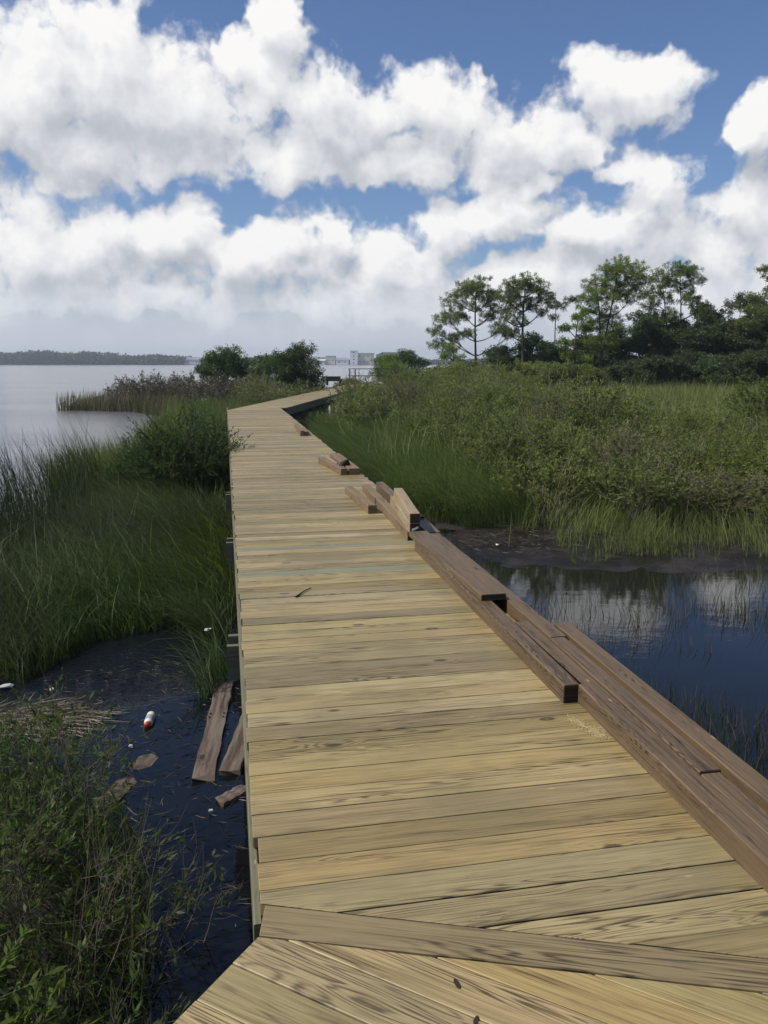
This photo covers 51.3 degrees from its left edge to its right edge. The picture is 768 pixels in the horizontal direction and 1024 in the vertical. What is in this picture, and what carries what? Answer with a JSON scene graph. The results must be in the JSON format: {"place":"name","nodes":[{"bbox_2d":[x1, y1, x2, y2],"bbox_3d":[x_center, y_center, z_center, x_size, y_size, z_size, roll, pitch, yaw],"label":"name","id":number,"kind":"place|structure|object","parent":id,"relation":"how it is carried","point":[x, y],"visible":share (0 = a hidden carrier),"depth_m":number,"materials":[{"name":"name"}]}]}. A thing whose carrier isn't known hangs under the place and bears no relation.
{"place":"outdoors","nodes":[
{"label":"outdoors","id":0,"kind":"place"},
{"bbox_2d":[0,365,767,1023],"bbox_3d":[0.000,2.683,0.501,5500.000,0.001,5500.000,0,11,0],"label":"water","id":1,"kind":"structure","parent":0,"point":[732,663],"depth_m":7.01,"materials":[{"name":"liquid"}]},
{"bbox_2d":[0,689,130,748],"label":"reed mat","id":2,"kind":"object","parent":1,"relation":"on","point":[20,713],"visible":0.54,"depth_m":6.24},
{"bbox_2d":[0,538,236,699],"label":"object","id":3,"kind":"object","parent":1,"relation":"on","point":[203,614],"visible":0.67,"depth_m":7.97,"materials":[{"name":"plant"}]},
{"bbox_2d":[0,657,257,1023],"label":"floating debris","id":4,"kind":"object","parent":1,"relation":"on","point":[158,803],"visible":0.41,"depth_m":5.07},
{"bbox_2d":[100,753,157,805],"bbox_3d":[-1.643,1.731,5.721,0.159,0.070,1.466,2,11,8],"label":"floating debris","id":5,"kind":"object","parent":1,"relation":"on","point":[142,763],"visible":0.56,"depth_m":5.34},
{"bbox_2d":[192,680,233,781],"bbox_3d":[-1.286,1.622,6.110,0.163,0.050,1.670,-1,11,-6],"label":"board","id":6,"kind":"object","parent":1,"relation":"on","point":[208,755],"visible":0.99,"depth_m":5.89,"materials":[{"name":"wood"}]},
{"bbox_2d":[215,785,245,806],"bbox_3d":[-0.966,1.818,5.123,0.110,0.048,0.261,8,13,37],"label":"board","id":7,"kind":"object","parent":1,"relation":"on","point":[230,796],"visible":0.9,"depth_m":5.09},
{"bbox_2d":[219,714,244,775],"bbox_3d":[-1.030,1.631,5.967,0.166,0.068,1.234,0,11,0],"label":"board","id":8,"kind":"object","parent":1,"relation":"on","point":[233,762],"visible":0.41,"depth_m":5.55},
{"bbox_2d":[479,558,767,779],"bbox_3d":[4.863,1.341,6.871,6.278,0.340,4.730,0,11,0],"label":"pond grass","id":9,"kind":"structure","parent":1,"relation":"on","point":[707,701],"depth_m":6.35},
{"bbox_2d":[0,364,767,1023],"bbox_3d":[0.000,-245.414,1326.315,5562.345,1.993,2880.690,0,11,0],"label":"ground","id":10,"kind":"structure","parent":0,"point":[626,560],"depth_m":11.47,"materials":[{"name":"soil"}]},
{"bbox_2d":[0,924,100,1023],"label":"marsh shrub","id":11,"kind":"object","parent":10,"relation":"on","point":[27,1012],"visible":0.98,"depth_m":2.52,"materials":[{"name":"green plant"}]},
{"bbox_2d":[0,746,105,949],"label":"marsh shrub","id":12,"kind":"object","parent":10,"relation":"on","point":[46,832],"visible":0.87,"depth_m":3.73,"materials":[{"name":"green plant"}]},
{"bbox_2d":[0,397,108,568],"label":"needle rush","id":13,"kind":"object","parent":10,"relation":"on","point":[8,497],"visible":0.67,"depth_m":12.06,"materials":[{"name":"plant"}]},
{"bbox_2d":[0,663,124,807],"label":"marsh shrub","id":14,"kind":"object","parent":10,"relation":"on","point":[40,718],"visible":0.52,"depth_m":5.16,"materials":[{"name":"green plant"}]},
{"bbox_2d":[0,681,155,892],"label":"marsh shrub","id":15,"kind":"object","parent":10,"relation":"on","point":[28,786],"visible":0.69,"depth_m":4.24,"materials":[{"name":"green plant"}]},
{"bbox_2d":[0,781,188,1023],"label":"marsh shrub","id":16,"kind":"object","parent":10,"relation":"on","point":[79,944],"visible":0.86,"depth_m":3.30,"materials":[{"name":"green plant"}]},
{"bbox_2d":[0,349,191,364],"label":"woods","id":17,"kind":"object","parent":10,"relation":"on","point":[47,357],"visible":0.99,"depth_m":910.61,"materials":[{"name":"plant"}]},
{"bbox_2d":[0,945,194,1023],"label":"marsh shrub","id":18,"kind":"object","parent":10,"relation":"on","point":[115,1007],"visible":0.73,"depth_m":2.81,"materials":[{"name":"green plant"}]},
{"bbox_2d":[0,678,224,1023],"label":"grass","id":19,"kind":"structure","parent":10,"relation":"on","point":[70,867],"depth_m":3.78,"materials":[{"name":"plant"}]},
{"bbox_2d":[35,406,194,501],"bbox_3d":[-6.420,-1.876,21.012,2.441,1.468,12.269,-1,11,-4],"label":"cordgrass","id":20,"kind":"object","parent":10,"relation":"on","point":[103,456],"visible":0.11,"depth_m":16.93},
{"bbox_2d":[0,416,236,643],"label":"rush grass","id":21,"kind":"structure","parent":10,"relation":"on","point":[121,526],"depth_m":9.67,"materials":[{"name":"plant"}]},
{"bbox_2d":[95,437,146,494],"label":"myrtle bush","id":22,"kind":"object","parent":10,"relation":"on","point":[118,471],"visible":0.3,"depth_m":14.90,"materials":[{"name":"green plant"}]},
{"bbox_2d":[54,385,194,415],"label":"brown rushes","id":23,"kind":"object","parent":10,"relation":"on","point":[121,403],"visible":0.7,"depth_m":45.55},
{"bbox_2d":[27,806,248,988],"bbox_3d":[-1.140,1.804,3.710,0.878,0.878,0.921,7,12,32],"label":"marsh shrub","id":24,"kind":"object","parent":10,"relation":"on","point":[189,903],"visible":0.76,"depth_m":3.69,"materials":[{"name":"green plant"}]},
{"bbox_2d":[110,369,169,397],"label":"brown shrub","id":25,"kind":"object","parent":10,"relation":"on","point":[127,387],"visible":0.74,"depth_m":47.13,"materials":[{"name":"grey plant"}]},
{"bbox_2d":[111,392,254,503],"bbox_3d":[-3.510,-0.985,14.276,2.550,2.317,2.283,10,14,42],"label":"myrtle bush","id":26,"kind":"object","parent":10,"relation":"on","point":[161,456],"visible":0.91,"depth_m":13.87,"materials":[{"name":"green plant"}]},
{"bbox_2d":[177,379,224,400],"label":"brown shrub","id":27,"kind":"object","parent":10,"relation":"on","point":[195,389],"visible":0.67,"depth_m":46.24,"materials":[{"name":"grey plant"}]},
{"bbox_2d":[142,386,300,438],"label":"cordgrass","id":28,"kind":"object","parent":10,"relation":"on","point":[224,404],"visible":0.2,"depth_m":33.53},
{"bbox_2d":[193,344,263,398],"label":"bank tree","id":29,"kind":"object","parent":10,"relation":"on","point":[227,361],"visible":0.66,"depth_m":50.60,"materials":[{"name":"green plant"}]},
{"bbox_2d":[241,382,291,403],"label":"bank shrub","id":30,"kind":"object","parent":10,"relation":"on","point":[260,397],"visible":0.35,"depth_m":36.84,"materials":[{"name":"green plant"}]},
{"bbox_2d":[243,351,301,390],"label":"bank tree","id":31,"kind":"object","parent":10,"relation":"on","point":[267,363],"visible":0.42,"depth_m":48.80,"materials":[{"name":"green plant"}]},
{"bbox_2d":[271,339,327,392],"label":"bank tree","id":32,"kind":"object","parent":10,"relation":"on","point":[295,355],"visible":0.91,"depth_m":47.80,"materials":[{"name":"green plant"}]},
{"bbox_2d":[325,369,391,412],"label":"olive shrub","id":33,"kind":"object","parent":10,"relation":"on","point":[353,390],"visible":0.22,"depth_m":32.75,"materials":[{"name":"green plant"}]},
{"bbox_2d":[327,372,411,430],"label":"grey green shrub","id":34,"kind":"object","parent":10,"relation":"on","point":[370,409],"visible":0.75,"depth_m":25.81,"materials":[{"name":"green plant"}]},
{"bbox_2d":[367,352,409,383],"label":"tree","id":35,"kind":"object","parent":10,"relation":"on","point":[390,361],"visible":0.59,"depth_m":60.17,"materials":[{"name":"green plant"}]},
{"bbox_2d":[383,370,429,412],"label":"olive shrub","id":36,"kind":"object","parent":10,"relation":"on","point":[404,391],"visible":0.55,"depth_m":32.34,"materials":[{"name":"green plant"}]},
{"bbox_2d":[390,348,432,377],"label":"tree","id":37,"kind":"object","parent":10,"relation":"on","point":[405,356],"visible":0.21,"depth_m":64.61,"materials":[{"name":"green plant"}]},
{"bbox_2d":[290,401,546,528],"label":"soft grass","id":38,"kind":"structure","parent":10,"relation":"on","point":[419,493],"depth_m":15.03,"materials":[{"name":"plant"}]},
{"bbox_2d":[389,382,504,445],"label":"grey green shrub","id":39,"kind":"object","parent":10,"relation":"on","point":[449,407],"visible":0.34,"depth_m":20.88,"materials":[{"name":"green plant"}]},
{"bbox_2d":[432,356,471,379],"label":"tree","id":40,"kind":"object","parent":10,"relation":"on","point":[462,366],"visible":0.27,"depth_m":49.51,"materials":[{"name":"green plant"}]},
{"bbox_2d":[419,394,500,451],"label":"grey green shrub","id":41,"kind":"object","parent":10,"relation":"on","point":[444,420],"visible":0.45,"depth_m":19.25,"materials":[{"name":"green plant"}]},
{"bbox_2d":[173,384,767,1023],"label":"boardwalk","id":42,"kind":"structure","parent":10,"relation":"on","point":[455,814],"depth_m":2.70,"materials":[{"name":"beige wood"}]},
{"bbox_2d":[345,486,376,513],"bbox_3d":[-0.269,-0.146,8.863,0.090,0.087,1.347,-2,11,-13],"label":"timber","id":43,"kind":"object","parent":42,"relation":"on","point":[364,503],"visible":1,"depth_m":8.64,"materials":[{"name":"brown wood"}]},
{"bbox_2d":[376,498,412,540],"bbox_3d":[0.103,0.048,7.825,0.090,0.087,1.757,-2,11,-9],"label":"timber","id":44,"kind":"object","parent":42,"relation":"on","point":[385,508],"visible":0.65,"depth_m":7.77,"materials":[{"name":"brown wood"}]},
{"bbox_2d":[390,496,419,531],"bbox_3d":[0.187,0.008,7.553,0.090,0.087,1.459,-1,11,-6],"label":"timber","id":45,"kind":"object","parent":44,"relation":"on","point":[394,504],"visible":0.67,"depth_m":7.31,"materials":[{"name":"brown wood"}]},
{"bbox_2d":[394,488,419,522],"bbox_3d":[0.205,-0.075,7.508,0.090,0.085,1.425,-1,11,-5],"label":"timber","id":46,"kind":"object","parent":45,"relation":"on","point":[408,508],"visible":1,"depth_m":7.24,"materials":[{"name":"brown wood"}]},
{"bbox_2d":[415,542,580,702],"bbox_3d":[0.581,0.551,5.134,0.092,0.087,3.076,-2,11,-10],"label":"timber","id":47,"kind":"object","parent":42,"relation":"on","point":[554,676],"visible":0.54,"depth_m":4.28,"materials":[{"name":"brown wood"}]},
{"bbox_2d":[409,531,505,600],"bbox_3d":[0.481,0.351,5.845,0.160,0.038,1.916,-2,11,-12],"label":"board","id":48,"kind":"object","parent":47,"relation":"on","point":[476,583],"visible":1,"depth_m":5.56,"materials":[{"name":"brown wood"}]},
{"bbox_2d":[430,533,566,639],"bbox_3d":[0.685,0.465,5.600,0.095,0.086,2.706,-2,11,-11],"label":"timber","id":49,"kind":"object","parent":42,"relation":"on","point":[514,607],"visible":0.41,"depth_m":4.89,"materials":[{"name":"brown wood"}]},
{"bbox_2d":[550,637,720,774],"bbox_3d":[1.050,0.841,3.578,0.085,0.088,1.441,-2,11,-10],"label":"timber","id":50,"kind":"object","parent":42,"relation":"on","point":[695,759],"visible":0.61,"depth_m":3.37,"materials":[{"name":"brown wood"}]},
{"bbox_2d":[514,621,767,892],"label":"timber","id":51,"kind":"object","parent":42,"relation":"on","point":[735,833],"visible":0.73,"depth_m":2.88,"materials":[{"name":"brown wood"}]},
{"bbox_2d":[554,622,767,812],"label":"timber","id":52,"kind":"object","parent":42,"relation":"on","point":[750,782],"visible":0.71,"depth_m":3.27,"materials":[{"name":"brown wood"}]},
{"bbox_2d":[701,772,767,834],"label":"timber","id":53,"kind":"object","parent":42,"relation":"on","point":[743,803],"visible":0.6,"depth_m":2.69,"materials":[{"name":"brown wood"}]},
{"bbox_2d":[425,274,520,362],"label":"pine tree","id":54,"kind":"object","parent":10,"relation":"on","point":[471,287],"visible":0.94,"depth_m":56.28,"materials":[{"name":"green plant"}]},
{"bbox_2d":[440,371,530,415],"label":"olive shrub","id":55,"kind":"object","parent":10,"relation":"on","point":[476,395],"visible":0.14,"depth_m":24.80,"materials":[{"name":"green plant"}]},
{"bbox_2d":[456,370,525,421],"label":"bright green shrub","id":56,"kind":"object","parent":10,"relation":"on","point":[507,399],"visible":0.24,"depth_m":23.31,"materials":[{"name":"green plant"}]},
{"bbox_2d":[462,354,526,388],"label":"grey green shrub","id":57,"kind":"object","parent":10,"relation":"on","point":[496,370],"visible":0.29,"depth_m":37.96,"materials":[{"name":"green plant"}]},
{"bbox_2d":[446,528,581,554],"bbox_3d":[1.761,0.422,12.336,2.704,0.145,1.881,0,11,0],"label":"mud debris","id":58,"kind":"object","parent":10,"relation":"on","point":[489,549],"visible":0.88,"depth_m":12.26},
{"bbox_2d":[444,399,593,496],"bbox_3d":[2.673,-1.146,15.565,2.733,2.141,2.993,5,12,23],"label":"grey green shrub","id":59,"kind":"object","parent":10,"relation":"on","point":[527,426],"visible":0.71,"depth_m":15.49,"materials":[{"name":"green plant"}]},
{"bbox_2d":[493,270,554,365],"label":"pine tree","id":60,"kind":"object","parent":10,"relation":"on","point":[514,294],"visible":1,"depth_m":54.77,"materials":[{"name":"green plant"}]},
{"bbox_2d":[510,350,562,364],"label":"oak tree","id":61,"kind":"object","parent":10,"relation":"on","point":[538,356],"visible":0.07,"depth_m":56.81,"materials":[{"name":"green plant"}]},
{"bbox_2d":[513,330,561,364],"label":"oak tree","id":62,"kind":"object","parent":10,"relation":"on","point":[536,341],"visible":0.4,"depth_m":58.56,"materials":[{"name":"green plant"}]},
{"bbox_2d":[321,375,767,514],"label":"marsh grass","id":63,"kind":"structure","parent":10,"relation":"on","point":[554,490],"depth_m":17.55,"materials":[{"name":"plant"}]},
{"bbox_2d":[507,377,586,428],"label":"bright green shrub","id":64,"kind":"object","parent":10,"relation":"on","point":[539,392],"visible":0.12,"depth_m":20.77,"materials":[{"name":"green plant"}]},
{"bbox_2d":[506,371,588,433],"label":"olive shrub","id":65,"kind":"object","parent":10,"relation":"on","point":[543,407],"visible":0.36,"depth_m":18.96,"materials":[{"name":"green plant"}]},
{"bbox_2d":[525,361,569,389],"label":"bush","id":66,"kind":"object","parent":10,"relation":"on","point":[554,375],"visible":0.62,"depth_m":47.62,"materials":[{"name":"green plant"}]},
{"bbox_2d":[491,436,614,520],"bbox_3d":[2.949,-0.528,13.708,2.241,1.530,2.024,1,11,4],"label":"grey green shrub","id":67,"kind":"object","parent":10,"relation":"on","point":[542,474],"visible":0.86,"depth_m":13.63,"materials":[{"name":"green plant"}]},
{"bbox_2d":[497,416,613,488],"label":"grey green shrub","id":68,"kind":"object","parent":10,"relation":"on","point":[551,431],"visible":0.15,"depth_m":16.20,"materials":[{"name":"green plant"}]},
{"bbox_2d":[540,291,583,360],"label":"pine tree","id":69,"kind":"object","parent":10,"relation":"on","point":[558,304],"visible":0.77,"depth_m":58.23,"materials":[{"name":"green plant"}]},
{"bbox_2d":[554,311,595,364],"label":"green tree","id":70,"kind":"object","parent":10,"relation":"on","point":[575,342],"visible":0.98,"depth_m":53.63,"materials":[{"name":"green plant"}]},
{"bbox_2d":[568,362,615,388],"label":"bush","id":71,"kind":"object","parent":10,"relation":"on","point":[582,369],"visible":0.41,"depth_m":48.71,"materials":[{"name":"green plant"}]},
{"bbox_2d":[422,377,767,530],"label":"dead stalks","id":72,"kind":"object","parent":10,"relation":"on","point":[674,444],"visible":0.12,"depth_m":15.01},
{"bbox_2d":[534,366,668,443],"bbox_3d":[4.891,-2.033,18.435,3.042,2.697,2.777,-7,13,-23],"label":"grey green shrub","id":73,"kind":"object","parent":10,"relation":"on","point":[589,410],"visible":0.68,"depth_m":18.27,"materials":[{"name":"green plant"}]},
{"bbox_2d":[564,417,660,485],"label":"grey green shrub","id":74,"kind":"object","parent":10,"relation":"on","point":[613,433],"visible":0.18,"depth_m":15.62,"materials":[{"name":"green plant"}]},
{"bbox_2d":[573,254,654,367],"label":"pine tree","id":75,"kind":"object","parent":10,"relation":"on","point":[613,271],"visible":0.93,"depth_m":53.83,"materials":[{"name":"green plant"}]},
{"bbox_2d":[598,358,634,386],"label":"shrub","id":76,"kind":"object","parent":10,"relation":"on","point":[616,371],"visible":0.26,"depth_m":52.41,"materials":[{"name":"green plant"}]},
{"bbox_2d":[561,410,692,508],"bbox_3d":[4.361,-0.896,14.480,2.055,1.880,2.192,-6,12,-21],"label":"olive shrub","id":77,"kind":"object","parent":10,"relation":"on","point":[633,447],"visible":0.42,"depth_m":14.31,"materials":[{"name":"green plant"}]},
{"bbox_2d":[602,355,670,389],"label":"oak tree","id":78,"kind":"object","parent":10,"relation":"on","point":[632,361],"visible":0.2,"depth_m":53.52,"materials":[{"name":"green plant"}]},
{"bbox_2d":[603,314,673,360],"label":"oak tree","id":79,"kind":"object","parent":10,"relation":"on","point":[646,331],"visible":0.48,"depth_m":56.33,"materials":[{"name":"green plant"}]},
{"bbox_2d":[562,443,718,522],"bbox_3d":[4.273,-0.466,13.314,2.373,1.489,2.167,1,10,-10],"label":"grey green shrub","id":80,"kind":"object","parent":10,"relation":"on","point":[640,476],"visible":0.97,"depth_m":13.00,"materials":[{"name":"green plant"}]},
{"bbox_2d":[623,308,670,357],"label":"oak tree","id":81,"kind":"object","parent":10,"relation":"on","point":[636,314],"visible":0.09,"depth_m":60.67,"materials":[{"name":"green plant"}]},
{"bbox_2d":[593,416,703,483],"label":"grey green shrub","id":82,"kind":"object","parent":10,"relation":"on","point":[659,428],"visible":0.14,"depth_m":16.02,"materials":[{"name":"green plant"}]},
{"bbox_2d":[625,353,694,391],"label":"oak tree","id":83,"kind":"object","parent":10,"relation":"on","point":[677,364],"visible":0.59,"depth_m":52.55,"materials":[{"name":"green plant"}]},
{"bbox_2d":[637,259,714,354],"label":"pine tree","id":84,"kind":"object","parent":10,"relation":"on","point":[679,271],"visible":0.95,"depth_m":56.99,"materials":[{"name":"green plant"}]},
{"bbox_2d":[655,319,701,364],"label":"oak tree","id":85,"kind":"object","parent":10,"relation":"on","point":[673,325],"visible":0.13,"depth_m":57.50,"materials":[{"name":"green plant"}]},
{"bbox_2d":[663,346,707,386],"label":"oak tree","id":86,"kind":"object","parent":10,"relation":"on","point":[688,354],"visible":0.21,"depth_m":53.69,"materials":[{"name":"green plant"}]},
{"bbox_2d":[649,398,724,443],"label":"bright green shrub","id":87,"kind":"object","parent":10,"relation":"on","point":[684,424],"visible":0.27,"depth_m":19.80,"materials":[{"name":"green plant"}]},
{"bbox_2d":[652,419,731,467],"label":"grey green shrub","id":88,"kind":"object","parent":10,"relation":"on","point":[706,428],"visible":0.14,"depth_m":17.97,"materials":[{"name":"green plant"}]},
{"bbox_2d":[636,461,767,522],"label":"olive shrub","id":89,"kind":"object","parent":10,"relation":"on","point":[708,494],"visible":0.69,"depth_m":13.18,"materials":[{"name":"green plant"}]},
{"bbox_2d":[645,403,765,442],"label":"grey green shrub","id":90,"kind":"object","parent":10,"relation":"on","point":[697,421],"visible":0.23,"depth_m":19.62,"materials":[{"name":"green plant"}]},
{"bbox_2d":[670,317,742,354],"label":"oak tree","id":91,"kind":"object","parent":10,"relation":"on","point":[707,341],"visible":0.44,"depth_m":55.91,"materials":[{"name":"green plant"}]},
{"bbox_2d":[688,303,731,326],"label":"oak tree","id":92,"kind":"object","parent":10,"relation":"on","point":[708,316],"visible":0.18,"depth_m":60.02,"materials":[{"name":"green plant"}]},
{"bbox_2d":[686,352,741,390],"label":"bush","id":93,"kind":"object","parent":10,"relation":"on","point":[706,365],"visible":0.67,"depth_m":51.99,"materials":[{"name":"green plant"}]},
{"bbox_2d":[668,461,767,527],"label":"grey green shrub","id":94,"kind":"object","parent":10,"relation":"on","point":[722,475],"visible":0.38,"depth_m":13.73,"materials":[{"name":"green plant"}]},
{"bbox_2d":[669,439,767,480],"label":"grey green shrub","id":95,"kind":"object","parent":10,"relation":"on","point":[721,459],"visible":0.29,"depth_m":15.50,"materials":[{"name":"green plant"}]},
{"bbox_2d":[689,419,767,487],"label":"bright green shrub","id":96,"kind":"object","parent":10,"relation":"on","point":[738,441],"visible":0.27,"depth_m":15.99,"materials":[{"name":"green plant"}]},
{"bbox_2d":[690,415,767,451],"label":"grey green shrub","id":97,"kind":"object","parent":10,"relation":"on","point":[762,429],"visible":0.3,"depth_m":17.10,"materials":[{"name":"green plant"}]},
{"bbox_2d":[696,430,767,484],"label":"bright green shrub","id":98,"kind":"object","parent":10,"relation":"on","point":[743,453],"visible":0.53,"depth_m":14.61,"materials":[{"name":"green plant"}]},
{"bbox_2d":[699,348,767,386],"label":"oak tree","id":99,"kind":"object","parent":10,"relation":"on","point":[734,356],"visible":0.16,"depth_m":52.57,"materials":[{"name":"green plant"}]},
{"bbox_2d":[716,317,767,357],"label":"oak tree","id":100,"kind":"object","parent":10,"relation":"on","point":[738,341],"visible":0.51,"depth_m":55.28,"materials":[{"name":"green plant"}]},
{"bbox_2d":[717,374,767,429],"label":"bright green shrub","id":101,"kind":"object","parent":10,"relation":"on","point":[753,398],"visible":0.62,"depth_m":21.72,"materials":[{"name":"green plant"}]},
{"bbox_2d":[723,291,767,334],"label":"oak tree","id":102,"kind":"object","parent":10,"relation":"on","point":[741,298],"visible":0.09,"depth_m":57.78,"materials":[{"name":"green plant"}]},
{"bbox_2d":[726,347,767,388],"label":"oak tree","id":103,"kind":"object","parent":10,"relation":"on","point":[750,364],"visible":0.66,"depth_m":51.18,"materials":[{"name":"green plant"}]},
{"bbox_2d":[734,264,767,333],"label":"pine tree","id":104,"kind":"object","parent":10,"relation":"on","point":[748,309],"visible":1,"depth_m":51.52,"materials":[{"name":"green plant"}]},
{"bbox_2d":[0,0,767,359],"label":"sky","id":105,"kind":"structure","parent":0,"point":[178,177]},
{"bbox_2d":[498,464,767,563],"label":"fringe grass","id":106,"kind":"structure","parent":0,"point":[586,510],"depth_m":12.25,"materials":[{"name":"plant"}]},
{"bbox_2d":[517,377,767,405],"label":"meadow grass","id":107,"kind":"structure","parent":0,"point":[699,394],"depth_m":42.74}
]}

